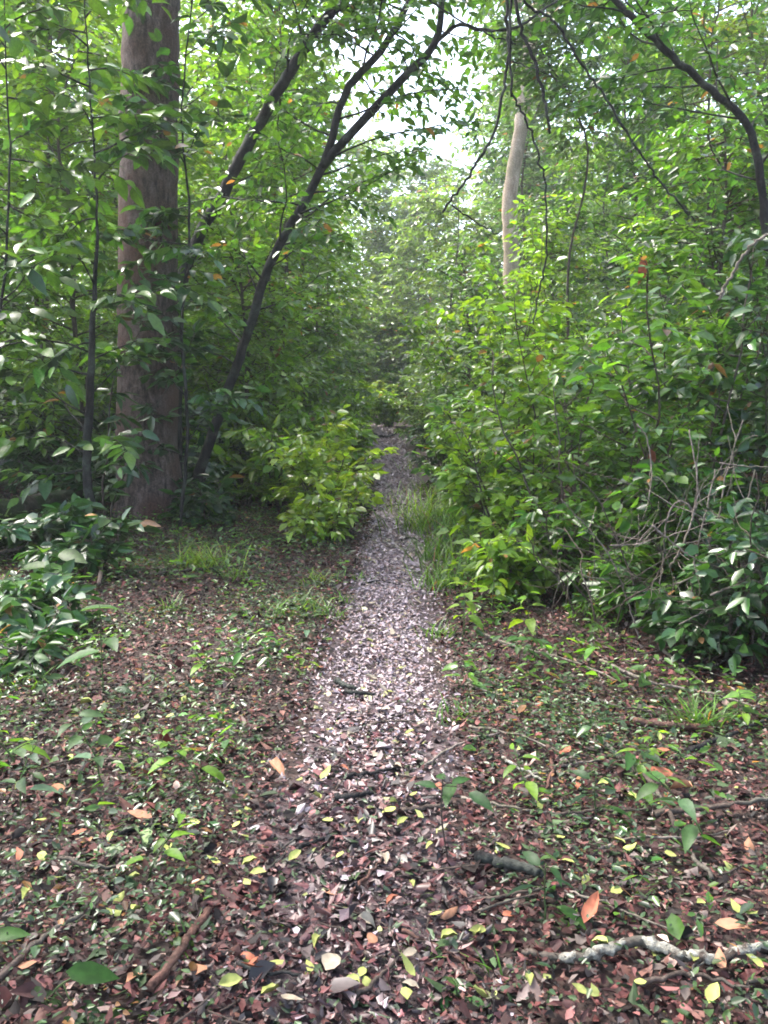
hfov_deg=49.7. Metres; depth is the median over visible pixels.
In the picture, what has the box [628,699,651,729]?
seedling
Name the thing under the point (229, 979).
fallen leaf
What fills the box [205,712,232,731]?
seedling
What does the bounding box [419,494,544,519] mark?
grass tuft
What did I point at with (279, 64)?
tree
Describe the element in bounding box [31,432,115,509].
shrub
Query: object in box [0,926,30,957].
seedling
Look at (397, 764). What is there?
fallen leaf
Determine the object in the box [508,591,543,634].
seedling
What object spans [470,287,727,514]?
shrub
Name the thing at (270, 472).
shrub
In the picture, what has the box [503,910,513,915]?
fallen leaf
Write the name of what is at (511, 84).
liana
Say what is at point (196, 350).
shrub
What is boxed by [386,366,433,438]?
shrub
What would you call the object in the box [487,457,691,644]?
bare bush
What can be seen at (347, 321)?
tree
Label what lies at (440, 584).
grass tuft
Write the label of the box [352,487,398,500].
grass tuft
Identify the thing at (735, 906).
fallen leaf
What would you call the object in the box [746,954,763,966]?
fallen leaf
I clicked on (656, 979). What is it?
twig
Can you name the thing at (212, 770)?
seedling
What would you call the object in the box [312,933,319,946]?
fallen leaf
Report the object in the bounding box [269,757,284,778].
fallen leaf
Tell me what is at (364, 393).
shrub
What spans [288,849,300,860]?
fallen leaf
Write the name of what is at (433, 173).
tree
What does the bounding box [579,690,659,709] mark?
stick
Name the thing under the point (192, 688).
seedling
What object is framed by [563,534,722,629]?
shrub
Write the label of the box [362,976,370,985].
fallen leaf
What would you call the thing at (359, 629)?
twig
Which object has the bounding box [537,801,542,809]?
fallen leaf
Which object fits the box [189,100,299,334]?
tree
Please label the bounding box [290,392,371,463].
shrub
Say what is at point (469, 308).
shrub
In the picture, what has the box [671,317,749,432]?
bush
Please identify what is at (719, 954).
fallen leaf
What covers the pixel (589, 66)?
tree
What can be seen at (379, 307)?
tree
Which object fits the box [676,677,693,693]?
seedling
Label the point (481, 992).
fallen leaf
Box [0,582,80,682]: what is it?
shrub
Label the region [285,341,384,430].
bush
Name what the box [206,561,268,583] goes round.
grass tuft
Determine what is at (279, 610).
grass tuft
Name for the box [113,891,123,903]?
fallen leaf
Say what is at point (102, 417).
bush
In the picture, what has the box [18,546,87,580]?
seedling
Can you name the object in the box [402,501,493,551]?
grass tuft
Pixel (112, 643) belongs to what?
seedling
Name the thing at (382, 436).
stick
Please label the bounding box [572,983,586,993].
fallen leaf
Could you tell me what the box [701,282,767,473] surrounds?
bush
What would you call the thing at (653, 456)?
dead leaf
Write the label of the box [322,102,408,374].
tree
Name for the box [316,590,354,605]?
grass tuft
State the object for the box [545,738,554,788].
stick
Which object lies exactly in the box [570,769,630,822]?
seedling
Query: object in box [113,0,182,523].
old tree
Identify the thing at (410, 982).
fallen leaf
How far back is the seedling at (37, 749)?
3.39 m
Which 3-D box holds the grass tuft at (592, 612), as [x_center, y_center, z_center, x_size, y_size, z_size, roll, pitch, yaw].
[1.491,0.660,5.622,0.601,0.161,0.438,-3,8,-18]
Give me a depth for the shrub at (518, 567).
6.16 m
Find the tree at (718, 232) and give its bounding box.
[684,0,767,369]
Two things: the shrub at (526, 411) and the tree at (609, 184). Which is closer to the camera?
the shrub at (526, 411)
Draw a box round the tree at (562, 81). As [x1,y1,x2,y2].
[449,0,662,467]
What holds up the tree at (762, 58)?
on the ground at (292, 775)
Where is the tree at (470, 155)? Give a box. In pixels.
[456,51,600,351]
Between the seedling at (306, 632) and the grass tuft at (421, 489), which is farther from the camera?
the grass tuft at (421, 489)
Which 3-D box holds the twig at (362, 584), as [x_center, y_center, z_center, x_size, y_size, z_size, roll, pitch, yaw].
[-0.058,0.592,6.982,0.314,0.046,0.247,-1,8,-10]
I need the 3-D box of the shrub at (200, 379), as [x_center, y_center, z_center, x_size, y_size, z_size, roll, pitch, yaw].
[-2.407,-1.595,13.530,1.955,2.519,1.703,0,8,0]
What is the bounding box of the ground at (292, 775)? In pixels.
[0,389,767,1023]
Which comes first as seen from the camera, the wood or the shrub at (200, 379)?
the shrub at (200, 379)
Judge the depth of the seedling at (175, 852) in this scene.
2.56 m
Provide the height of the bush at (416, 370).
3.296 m
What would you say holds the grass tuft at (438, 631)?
on the ground at (292, 775)
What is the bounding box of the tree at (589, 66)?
[558,0,748,409]
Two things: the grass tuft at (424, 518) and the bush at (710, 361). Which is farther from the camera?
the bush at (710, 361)
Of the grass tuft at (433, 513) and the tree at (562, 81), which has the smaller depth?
the grass tuft at (433, 513)
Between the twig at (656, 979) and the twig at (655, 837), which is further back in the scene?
the twig at (655, 837)
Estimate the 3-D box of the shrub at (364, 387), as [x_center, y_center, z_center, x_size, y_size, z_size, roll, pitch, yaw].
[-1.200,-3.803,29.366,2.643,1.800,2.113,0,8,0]
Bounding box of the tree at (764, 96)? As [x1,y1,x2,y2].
[671,0,767,423]
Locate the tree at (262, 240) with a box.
[199,78,315,334]
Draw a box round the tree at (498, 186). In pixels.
[433,0,621,355]
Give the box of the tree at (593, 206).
[519,130,619,337]
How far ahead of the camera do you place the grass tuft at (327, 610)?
5.75 m
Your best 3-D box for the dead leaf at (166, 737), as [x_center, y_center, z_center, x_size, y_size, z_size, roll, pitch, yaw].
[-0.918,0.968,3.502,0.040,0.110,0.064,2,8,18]
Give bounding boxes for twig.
[57,855,146,869]
[198,696,258,712]
[298,837,351,849]
[350,856,383,893]
[351,626,379,634]
[361,580,397,585]
[423,732,499,765]
[482,632,617,681]
[519,759,622,780]
[598,659,759,707]
[598,830,728,849]
[639,970,749,989]
[658,646,724,720]
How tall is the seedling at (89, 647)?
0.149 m
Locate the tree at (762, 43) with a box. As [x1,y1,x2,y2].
[554,0,767,467]
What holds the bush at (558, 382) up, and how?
on the ground at (292, 775)
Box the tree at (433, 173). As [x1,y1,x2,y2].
[370,158,475,340]
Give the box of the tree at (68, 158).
[0,0,122,358]
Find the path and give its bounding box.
[193,428,519,1023]
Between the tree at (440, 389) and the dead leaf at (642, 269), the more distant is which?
the tree at (440, 389)
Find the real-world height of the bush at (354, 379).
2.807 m
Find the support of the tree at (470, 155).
on the ground at (292, 775)
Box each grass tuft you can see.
[0,662,59,693]
[26,877,76,904]
[108,985,179,1020]
[138,590,189,613]
[142,536,251,572]
[150,909,201,958]
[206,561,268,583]
[243,591,310,623]
[277,588,323,612]
[295,566,338,587]
[297,593,352,621]
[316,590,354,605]
[321,567,375,580]
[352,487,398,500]
[363,495,462,533]
[371,483,467,518]
[371,491,490,534]
[382,523,472,562]
[392,458,427,472]
[392,527,501,583]
[392,558,476,596]
[397,475,436,496]
[400,935,444,958]
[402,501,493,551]
[412,615,459,640]
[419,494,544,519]
[423,691,495,725]
[451,520,532,555]
[460,944,513,987]
[553,901,584,930]
[557,597,625,622]
[619,878,669,904]
[658,688,753,733]
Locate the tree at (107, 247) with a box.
[1,10,232,384]
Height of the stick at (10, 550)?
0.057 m
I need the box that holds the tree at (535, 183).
[493,124,587,351]
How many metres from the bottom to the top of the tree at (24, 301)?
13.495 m
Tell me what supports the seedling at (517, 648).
on the ground at (292, 775)
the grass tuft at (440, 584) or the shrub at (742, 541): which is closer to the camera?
the shrub at (742, 541)
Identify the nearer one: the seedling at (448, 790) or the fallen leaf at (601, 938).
the fallen leaf at (601, 938)
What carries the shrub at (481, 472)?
on the ground at (292, 775)
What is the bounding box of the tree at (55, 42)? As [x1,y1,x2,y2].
[2,0,119,396]
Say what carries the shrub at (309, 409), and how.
on the ground at (292, 775)
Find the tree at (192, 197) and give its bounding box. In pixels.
[18,0,244,413]
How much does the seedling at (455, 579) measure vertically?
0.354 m
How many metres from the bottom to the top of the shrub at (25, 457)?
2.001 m
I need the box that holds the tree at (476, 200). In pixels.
[432,10,569,339]
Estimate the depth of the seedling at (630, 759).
3.31 m
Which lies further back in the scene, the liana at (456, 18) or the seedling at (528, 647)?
the liana at (456, 18)
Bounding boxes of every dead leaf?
[159,730,170,747]
[638,257,647,284]
[648,449,655,462]
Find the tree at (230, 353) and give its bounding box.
[178,191,345,480]
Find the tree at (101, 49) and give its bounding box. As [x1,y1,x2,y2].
[0,0,121,462]
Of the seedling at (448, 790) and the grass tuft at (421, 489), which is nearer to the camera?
the seedling at (448, 790)
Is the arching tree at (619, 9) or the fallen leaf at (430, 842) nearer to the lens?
the fallen leaf at (430, 842)
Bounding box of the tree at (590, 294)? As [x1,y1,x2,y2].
[525,34,684,351]
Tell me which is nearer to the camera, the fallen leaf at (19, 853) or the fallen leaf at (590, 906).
the fallen leaf at (590, 906)
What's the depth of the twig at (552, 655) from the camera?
4.72 m
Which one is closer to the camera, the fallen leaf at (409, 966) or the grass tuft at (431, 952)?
the fallen leaf at (409, 966)
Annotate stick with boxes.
[0,544,34,553]
[0,906,95,982]
[25,756,129,778]
[97,514,120,586]
[119,823,177,835]
[145,906,211,992]
[148,566,239,575]
[231,639,291,664]
[237,960,298,976]
[333,677,356,689]
[334,790,373,800]
[344,689,375,695]
[346,765,401,778]
[351,948,405,998]
[373,428,405,437]
[399,536,419,541]
[401,800,452,813]
[401,928,488,994]
[456,682,516,701]
[461,796,591,818]
[469,724,579,760]
[469,883,565,903]
[473,850,544,878]
[501,756,541,779]
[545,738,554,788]
[555,808,647,815]
[570,890,699,936]
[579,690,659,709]
[603,739,713,879]
[653,797,767,817]
[687,717,767,751]
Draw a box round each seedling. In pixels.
[0,578,44,625]
[0,730,50,767]
[0,740,60,815]
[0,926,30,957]
[13,653,63,707]
[15,765,44,782]
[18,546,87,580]
[41,961,120,1023]
[56,604,132,698]
[57,709,112,788]
[81,717,108,732]
[82,636,104,657]
[112,604,131,618]
[115,808,194,880]
[116,792,152,811]
[148,729,225,786]
[175,683,197,697]
[187,646,235,681]
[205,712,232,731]
[229,607,246,619]
[293,648,318,666]
[294,607,323,641]
[326,512,345,545]
[356,489,373,514]
[414,773,493,866]
[440,553,474,596]
[440,977,484,1011]
[441,662,486,690]
[442,534,460,549]
[448,581,489,641]
[471,539,513,616]
[483,682,510,704]
[503,743,552,809]
[504,630,540,658]
[507,851,585,929]
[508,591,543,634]
[512,631,552,661]
[537,635,576,659]
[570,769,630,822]
[576,717,615,746]
[584,702,617,729]
[616,730,667,783]
[625,750,662,780]
[628,665,662,704]
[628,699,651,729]
[635,763,708,853]
[666,607,741,662]
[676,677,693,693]
[685,731,711,747]
[693,649,724,677]
[720,689,762,729]
[726,688,763,734]
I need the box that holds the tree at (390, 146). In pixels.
[347,134,427,363]
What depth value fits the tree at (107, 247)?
23.34 m
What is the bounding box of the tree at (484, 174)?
[439,73,596,379]
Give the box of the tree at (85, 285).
[0,0,115,383]
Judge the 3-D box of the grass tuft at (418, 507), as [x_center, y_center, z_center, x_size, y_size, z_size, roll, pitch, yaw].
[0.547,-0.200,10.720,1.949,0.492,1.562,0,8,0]
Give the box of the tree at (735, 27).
[639,0,767,473]
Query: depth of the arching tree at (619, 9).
7.21 m
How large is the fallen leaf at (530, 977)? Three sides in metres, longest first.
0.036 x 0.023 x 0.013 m
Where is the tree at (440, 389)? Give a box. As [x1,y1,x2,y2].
[409,248,511,450]
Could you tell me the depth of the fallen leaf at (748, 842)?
2.79 m
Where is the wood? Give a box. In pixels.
[0,66,761,395]
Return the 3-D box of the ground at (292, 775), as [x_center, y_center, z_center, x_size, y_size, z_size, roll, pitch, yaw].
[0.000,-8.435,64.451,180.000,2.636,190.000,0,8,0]
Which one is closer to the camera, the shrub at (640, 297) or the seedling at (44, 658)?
the seedling at (44, 658)
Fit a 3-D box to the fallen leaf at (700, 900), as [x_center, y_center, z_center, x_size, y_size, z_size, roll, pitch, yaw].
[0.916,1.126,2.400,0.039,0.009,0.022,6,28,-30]
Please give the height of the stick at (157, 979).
0.038 m
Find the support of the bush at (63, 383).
on the ground at (292, 775)
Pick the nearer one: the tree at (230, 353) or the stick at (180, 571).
the stick at (180, 571)
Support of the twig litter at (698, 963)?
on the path
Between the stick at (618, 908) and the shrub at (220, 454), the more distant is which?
the shrub at (220, 454)
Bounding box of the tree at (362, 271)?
[288,35,386,371]
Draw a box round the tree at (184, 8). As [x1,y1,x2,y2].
[52,0,241,356]
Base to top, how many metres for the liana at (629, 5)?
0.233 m
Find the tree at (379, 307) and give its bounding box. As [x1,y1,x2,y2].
[312,278,398,386]
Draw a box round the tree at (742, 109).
[678,62,761,318]
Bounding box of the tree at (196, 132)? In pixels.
[178,38,231,321]
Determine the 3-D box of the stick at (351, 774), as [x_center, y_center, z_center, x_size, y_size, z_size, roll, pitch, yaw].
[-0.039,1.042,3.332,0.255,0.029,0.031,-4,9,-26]
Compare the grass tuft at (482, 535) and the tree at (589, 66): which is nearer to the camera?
the grass tuft at (482, 535)
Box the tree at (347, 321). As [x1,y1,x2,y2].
[286,178,374,416]
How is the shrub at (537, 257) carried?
on the ground at (292, 775)
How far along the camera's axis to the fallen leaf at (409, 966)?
2.19 m
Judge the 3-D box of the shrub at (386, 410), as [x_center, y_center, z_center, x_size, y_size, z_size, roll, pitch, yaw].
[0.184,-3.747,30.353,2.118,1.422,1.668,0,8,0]
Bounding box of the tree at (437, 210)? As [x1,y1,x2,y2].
[375,166,502,410]
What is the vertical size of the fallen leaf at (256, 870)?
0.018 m
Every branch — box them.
[521,935,767,965]
[633,717,713,733]
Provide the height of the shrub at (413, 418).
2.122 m
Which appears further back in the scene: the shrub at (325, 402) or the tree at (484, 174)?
the tree at (484, 174)
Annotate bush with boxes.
[27,323,104,433]
[41,334,117,476]
[182,329,267,474]
[184,289,347,433]
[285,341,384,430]
[325,361,364,406]
[333,346,372,382]
[377,353,420,407]
[399,336,473,421]
[413,343,519,420]
[448,364,549,431]
[480,336,575,443]
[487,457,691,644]
[534,320,667,464]
[540,404,767,644]
[547,473,767,668]
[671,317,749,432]
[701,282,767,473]
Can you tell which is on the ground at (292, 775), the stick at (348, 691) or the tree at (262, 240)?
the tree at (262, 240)
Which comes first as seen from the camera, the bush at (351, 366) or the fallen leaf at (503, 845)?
the fallen leaf at (503, 845)
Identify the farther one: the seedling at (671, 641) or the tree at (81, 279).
the tree at (81, 279)
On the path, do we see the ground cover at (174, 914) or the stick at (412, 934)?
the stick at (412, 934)
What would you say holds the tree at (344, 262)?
on the ground at (292, 775)
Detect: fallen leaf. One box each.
[16,847,22,859]
[18,960,36,968]
[21,887,29,898]
[37,851,46,859]
[52,783,64,790]
[71,828,86,834]
[80,697,91,703]
[94,845,125,853]
[106,908,121,915]
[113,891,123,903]
[125,871,139,882]
[126,972,152,981]
[127,809,151,817]
[131,904,139,909]
[135,826,152,844]
[190,817,199,823]
[193,964,206,974]
[207,855,219,862]
[219,973,241,986]
[240,951,257,961]
[242,855,256,864]
[242,962,261,966]
[243,878,250,883]
[250,867,265,873]
[261,983,279,993]
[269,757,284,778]
[271,959,283,963]
[281,994,302,999]
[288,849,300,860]
[305,960,313,970]
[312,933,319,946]
[313,791,321,798]
[320,765,330,777]
[321,953,340,969]
[346,973,359,981]
[358,911,375,928]
[358,967,366,975]
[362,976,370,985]
[365,674,376,680]
[367,933,377,942]
[380,851,389,863]
[382,806,394,812]
[386,894,397,903]
[390,797,397,802]
[392,762,400,766]
[397,816,407,824]
[400,987,412,999]
[401,947,416,957]
[401,952,414,975]
[402,979,419,988]
[426,840,433,847]
[437,823,447,832]
[440,906,457,919]
[441,928,457,938]
[469,924,485,932]
[473,984,489,997]
[496,842,509,848]
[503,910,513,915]
[525,973,533,985]
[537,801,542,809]
[559,746,570,753]
[572,782,580,788]
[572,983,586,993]
[581,891,598,922]
[592,935,607,942]
[598,777,607,783]
[611,837,625,842]
[611,886,621,892]
[623,842,636,849]
[626,792,636,799]
[634,978,646,983]
[645,766,672,776]
[657,747,668,751]
[664,850,676,855]
[670,780,692,788]
[697,898,705,902]
[705,982,719,1002]
[715,917,746,929]
[715,947,726,967]
[723,861,735,869]
[731,899,740,911]
[743,911,757,913]
[744,837,754,853]
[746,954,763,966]
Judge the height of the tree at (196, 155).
6.503 m
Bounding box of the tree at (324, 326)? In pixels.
[237,123,370,432]
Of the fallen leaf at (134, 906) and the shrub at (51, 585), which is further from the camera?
the shrub at (51, 585)
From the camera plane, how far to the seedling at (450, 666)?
4.32 m
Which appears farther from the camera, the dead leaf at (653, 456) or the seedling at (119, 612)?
the dead leaf at (653, 456)
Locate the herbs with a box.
[0,488,767,939]
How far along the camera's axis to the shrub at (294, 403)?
12.30 m
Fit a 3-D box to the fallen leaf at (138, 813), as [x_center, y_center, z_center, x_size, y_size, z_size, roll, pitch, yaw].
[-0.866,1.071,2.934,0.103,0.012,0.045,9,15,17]
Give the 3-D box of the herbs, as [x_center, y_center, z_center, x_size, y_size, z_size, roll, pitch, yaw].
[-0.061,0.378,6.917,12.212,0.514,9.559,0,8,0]
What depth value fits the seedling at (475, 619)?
5.29 m
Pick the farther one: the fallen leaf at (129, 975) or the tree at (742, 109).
the tree at (742, 109)
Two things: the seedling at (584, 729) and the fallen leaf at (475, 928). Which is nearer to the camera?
the fallen leaf at (475, 928)
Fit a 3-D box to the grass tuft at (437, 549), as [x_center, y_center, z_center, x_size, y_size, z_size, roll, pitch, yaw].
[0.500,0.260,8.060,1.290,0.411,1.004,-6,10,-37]
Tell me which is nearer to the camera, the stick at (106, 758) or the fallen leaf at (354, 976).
the fallen leaf at (354, 976)
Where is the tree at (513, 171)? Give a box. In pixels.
[448,0,587,388]
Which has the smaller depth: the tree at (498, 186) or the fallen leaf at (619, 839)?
the fallen leaf at (619, 839)
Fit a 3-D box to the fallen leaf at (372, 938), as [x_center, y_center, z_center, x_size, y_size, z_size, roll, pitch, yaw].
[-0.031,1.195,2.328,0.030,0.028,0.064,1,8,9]
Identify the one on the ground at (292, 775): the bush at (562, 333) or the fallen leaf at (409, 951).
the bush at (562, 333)
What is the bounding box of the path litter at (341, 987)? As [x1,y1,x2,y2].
[150,419,530,1023]
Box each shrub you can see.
[0,373,37,483]
[0,379,99,495]
[0,493,107,552]
[0,518,39,557]
[0,559,113,631]
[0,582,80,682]
[1,417,104,490]
[12,507,161,579]
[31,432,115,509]
[82,313,215,525]
[157,472,245,527]
[180,399,253,510]
[183,426,286,507]
[187,336,290,475]
[221,414,339,512]
[227,378,355,481]
[256,392,339,458]
[265,428,388,517]
[276,471,384,545]
[289,412,399,501]
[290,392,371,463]
[303,392,378,446]
[311,411,379,472]
[341,390,372,451]
[353,377,404,420]
[355,382,385,415]
[368,390,411,426]
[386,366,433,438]
[398,296,555,471]
[398,397,455,477]
[400,220,566,470]
[401,373,461,459]
[411,381,517,500]
[420,406,585,561]
[424,391,548,522]
[432,226,627,498]
[434,339,687,576]
[452,494,586,604]
[457,196,729,509]
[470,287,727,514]
[507,488,651,607]
[552,236,746,535]
[555,243,767,571]
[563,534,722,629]
[597,444,753,591]
[617,392,767,638]
[626,229,767,566]
[627,571,767,675]
[686,502,767,634]
[687,196,767,517]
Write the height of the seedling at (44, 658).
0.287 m
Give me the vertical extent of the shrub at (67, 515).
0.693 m
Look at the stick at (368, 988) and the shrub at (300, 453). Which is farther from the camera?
the shrub at (300, 453)
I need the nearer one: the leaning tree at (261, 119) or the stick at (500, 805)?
the stick at (500, 805)
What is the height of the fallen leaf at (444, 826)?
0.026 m
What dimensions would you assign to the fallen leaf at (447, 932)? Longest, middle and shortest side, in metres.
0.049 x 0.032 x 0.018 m
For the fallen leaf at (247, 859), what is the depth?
2.64 m
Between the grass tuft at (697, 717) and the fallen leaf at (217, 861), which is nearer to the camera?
the fallen leaf at (217, 861)
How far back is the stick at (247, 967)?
2.17 m
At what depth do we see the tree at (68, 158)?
13.19 m
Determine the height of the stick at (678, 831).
0.045 m
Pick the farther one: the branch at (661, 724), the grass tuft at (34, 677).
the grass tuft at (34, 677)
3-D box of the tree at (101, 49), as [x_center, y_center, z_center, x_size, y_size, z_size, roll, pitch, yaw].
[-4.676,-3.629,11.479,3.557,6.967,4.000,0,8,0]
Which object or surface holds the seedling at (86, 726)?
on the ground at (292, 775)
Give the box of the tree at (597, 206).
[567,90,713,341]
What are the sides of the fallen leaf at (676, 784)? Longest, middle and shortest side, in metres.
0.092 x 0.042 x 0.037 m
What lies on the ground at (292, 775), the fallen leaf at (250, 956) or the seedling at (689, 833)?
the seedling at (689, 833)
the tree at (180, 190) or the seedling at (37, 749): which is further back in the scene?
the tree at (180, 190)
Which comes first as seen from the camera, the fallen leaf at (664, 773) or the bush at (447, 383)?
the fallen leaf at (664, 773)
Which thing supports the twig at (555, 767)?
on the ground at (292, 775)
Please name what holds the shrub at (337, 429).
on the ground at (292, 775)
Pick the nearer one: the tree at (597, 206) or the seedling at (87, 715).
the seedling at (87, 715)
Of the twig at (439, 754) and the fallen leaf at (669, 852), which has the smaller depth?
the fallen leaf at (669, 852)
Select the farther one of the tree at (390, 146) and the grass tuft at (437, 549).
the tree at (390, 146)
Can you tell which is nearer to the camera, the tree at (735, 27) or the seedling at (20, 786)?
the seedling at (20, 786)
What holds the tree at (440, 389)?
on the ground at (292, 775)
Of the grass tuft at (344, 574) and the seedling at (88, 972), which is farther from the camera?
the grass tuft at (344, 574)
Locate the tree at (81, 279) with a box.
[0,16,114,357]
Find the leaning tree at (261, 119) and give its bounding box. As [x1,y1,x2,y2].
[137,0,405,478]
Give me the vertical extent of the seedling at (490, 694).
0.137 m
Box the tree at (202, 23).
[105,0,343,397]
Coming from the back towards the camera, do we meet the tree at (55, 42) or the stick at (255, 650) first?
the tree at (55, 42)
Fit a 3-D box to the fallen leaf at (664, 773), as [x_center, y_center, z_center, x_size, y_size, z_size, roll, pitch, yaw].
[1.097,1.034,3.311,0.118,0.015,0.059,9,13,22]
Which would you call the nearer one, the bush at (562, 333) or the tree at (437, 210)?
the bush at (562, 333)
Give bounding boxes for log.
[0,456,58,484]
[0,488,95,524]
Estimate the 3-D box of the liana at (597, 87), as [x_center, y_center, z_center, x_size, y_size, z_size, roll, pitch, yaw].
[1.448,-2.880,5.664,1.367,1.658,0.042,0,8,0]
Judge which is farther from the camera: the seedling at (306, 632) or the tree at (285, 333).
the tree at (285, 333)
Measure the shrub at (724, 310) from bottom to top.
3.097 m
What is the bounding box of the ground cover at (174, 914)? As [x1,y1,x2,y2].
[0,488,767,1023]
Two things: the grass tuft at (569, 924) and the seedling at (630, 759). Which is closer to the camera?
the grass tuft at (569, 924)
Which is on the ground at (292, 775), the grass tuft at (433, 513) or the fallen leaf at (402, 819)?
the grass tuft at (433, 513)
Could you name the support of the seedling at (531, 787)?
on the ground at (292, 775)
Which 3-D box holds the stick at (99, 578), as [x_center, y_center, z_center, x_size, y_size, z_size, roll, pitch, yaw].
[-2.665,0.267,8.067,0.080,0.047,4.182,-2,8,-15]
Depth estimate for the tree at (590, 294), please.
28.14 m
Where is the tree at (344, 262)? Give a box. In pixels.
[186,57,346,366]
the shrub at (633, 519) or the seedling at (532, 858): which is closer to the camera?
the seedling at (532, 858)
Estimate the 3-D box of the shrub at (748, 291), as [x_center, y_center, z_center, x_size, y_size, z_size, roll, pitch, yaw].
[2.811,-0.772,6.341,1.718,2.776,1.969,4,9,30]
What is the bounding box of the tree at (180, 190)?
[178,90,266,314]
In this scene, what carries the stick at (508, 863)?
on the path litter at (341, 987)
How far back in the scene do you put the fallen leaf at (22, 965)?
2.12 m
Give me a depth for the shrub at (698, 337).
6.08 m
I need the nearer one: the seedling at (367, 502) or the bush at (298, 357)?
the seedling at (367, 502)
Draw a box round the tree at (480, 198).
[424,175,502,343]
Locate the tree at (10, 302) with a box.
[0,84,113,456]
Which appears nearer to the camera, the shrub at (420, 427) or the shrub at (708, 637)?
the shrub at (708, 637)
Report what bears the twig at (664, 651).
on the ground at (292, 775)
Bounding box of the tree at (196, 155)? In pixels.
[51,45,281,453]
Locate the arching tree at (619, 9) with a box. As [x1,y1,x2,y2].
[504,0,767,275]
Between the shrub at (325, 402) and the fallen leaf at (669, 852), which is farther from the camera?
the shrub at (325, 402)
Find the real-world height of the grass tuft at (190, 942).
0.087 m
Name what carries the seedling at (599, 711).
on the ground at (292, 775)
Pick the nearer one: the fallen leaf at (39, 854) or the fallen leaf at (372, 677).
the fallen leaf at (39, 854)
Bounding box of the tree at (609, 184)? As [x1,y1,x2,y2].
[512,0,752,406]
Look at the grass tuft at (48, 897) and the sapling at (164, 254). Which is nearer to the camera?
the grass tuft at (48, 897)
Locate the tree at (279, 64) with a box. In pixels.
[180,0,380,431]
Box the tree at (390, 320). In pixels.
[361,294,440,409]
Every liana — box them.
[429,0,515,44]
[442,0,508,235]
[508,0,551,324]
[514,0,550,133]
[523,0,689,215]
[624,0,698,16]
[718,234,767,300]
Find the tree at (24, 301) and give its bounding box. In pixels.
[0,205,65,339]
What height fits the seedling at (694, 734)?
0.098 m
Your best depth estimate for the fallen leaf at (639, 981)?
2.09 m
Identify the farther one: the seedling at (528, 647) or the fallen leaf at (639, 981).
the seedling at (528, 647)
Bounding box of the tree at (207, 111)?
[178,0,353,309]
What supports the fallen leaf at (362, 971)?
on the path litter at (341, 987)
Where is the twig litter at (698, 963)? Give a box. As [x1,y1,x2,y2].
[0,519,767,1023]
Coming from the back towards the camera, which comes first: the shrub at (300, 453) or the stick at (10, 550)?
the shrub at (300, 453)
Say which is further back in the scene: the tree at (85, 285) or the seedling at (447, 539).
the tree at (85, 285)
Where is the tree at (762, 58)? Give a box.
[643,0,767,344]
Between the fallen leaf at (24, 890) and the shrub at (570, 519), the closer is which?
the fallen leaf at (24, 890)
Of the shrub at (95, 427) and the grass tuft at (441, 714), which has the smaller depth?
the grass tuft at (441, 714)
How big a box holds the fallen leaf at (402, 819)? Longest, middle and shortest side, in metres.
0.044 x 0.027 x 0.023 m
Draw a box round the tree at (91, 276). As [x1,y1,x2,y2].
[60,186,117,343]
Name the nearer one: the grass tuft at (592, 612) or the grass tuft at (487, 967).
the grass tuft at (487, 967)
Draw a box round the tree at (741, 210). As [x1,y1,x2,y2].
[594,102,767,497]
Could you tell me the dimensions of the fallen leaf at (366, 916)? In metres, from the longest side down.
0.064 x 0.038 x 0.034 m
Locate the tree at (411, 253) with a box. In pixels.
[359,172,475,360]
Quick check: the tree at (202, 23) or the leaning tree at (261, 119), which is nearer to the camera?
the leaning tree at (261, 119)
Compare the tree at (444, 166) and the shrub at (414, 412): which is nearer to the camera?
the shrub at (414, 412)
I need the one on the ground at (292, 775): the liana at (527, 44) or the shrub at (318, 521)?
the shrub at (318, 521)
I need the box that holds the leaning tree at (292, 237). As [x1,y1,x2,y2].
[129,0,557,495]
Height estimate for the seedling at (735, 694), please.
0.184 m
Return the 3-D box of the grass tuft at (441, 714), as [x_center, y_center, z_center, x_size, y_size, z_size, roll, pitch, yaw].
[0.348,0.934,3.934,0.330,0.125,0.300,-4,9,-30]
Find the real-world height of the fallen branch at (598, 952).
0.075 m
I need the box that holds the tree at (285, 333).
[183,227,364,473]
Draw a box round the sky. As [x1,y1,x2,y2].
[0,0,767,344]
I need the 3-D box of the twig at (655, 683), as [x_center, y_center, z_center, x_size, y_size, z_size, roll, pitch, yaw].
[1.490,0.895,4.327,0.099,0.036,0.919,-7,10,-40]
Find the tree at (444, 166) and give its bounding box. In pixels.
[388,114,486,352]
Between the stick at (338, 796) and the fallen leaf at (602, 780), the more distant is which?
the fallen leaf at (602, 780)
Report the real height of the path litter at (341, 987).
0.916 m
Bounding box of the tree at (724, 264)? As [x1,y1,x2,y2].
[682,124,762,320]
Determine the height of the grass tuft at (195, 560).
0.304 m
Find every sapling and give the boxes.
[0,0,124,358]
[0,0,223,515]
[85,0,273,529]
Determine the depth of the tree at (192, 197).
15.50 m
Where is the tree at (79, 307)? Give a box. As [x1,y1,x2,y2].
[0,2,115,439]
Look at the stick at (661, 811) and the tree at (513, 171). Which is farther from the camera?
the tree at (513, 171)
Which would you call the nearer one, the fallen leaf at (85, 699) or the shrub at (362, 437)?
the fallen leaf at (85, 699)
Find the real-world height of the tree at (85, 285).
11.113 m
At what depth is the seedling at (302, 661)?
4.70 m
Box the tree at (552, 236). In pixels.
[490,189,648,469]

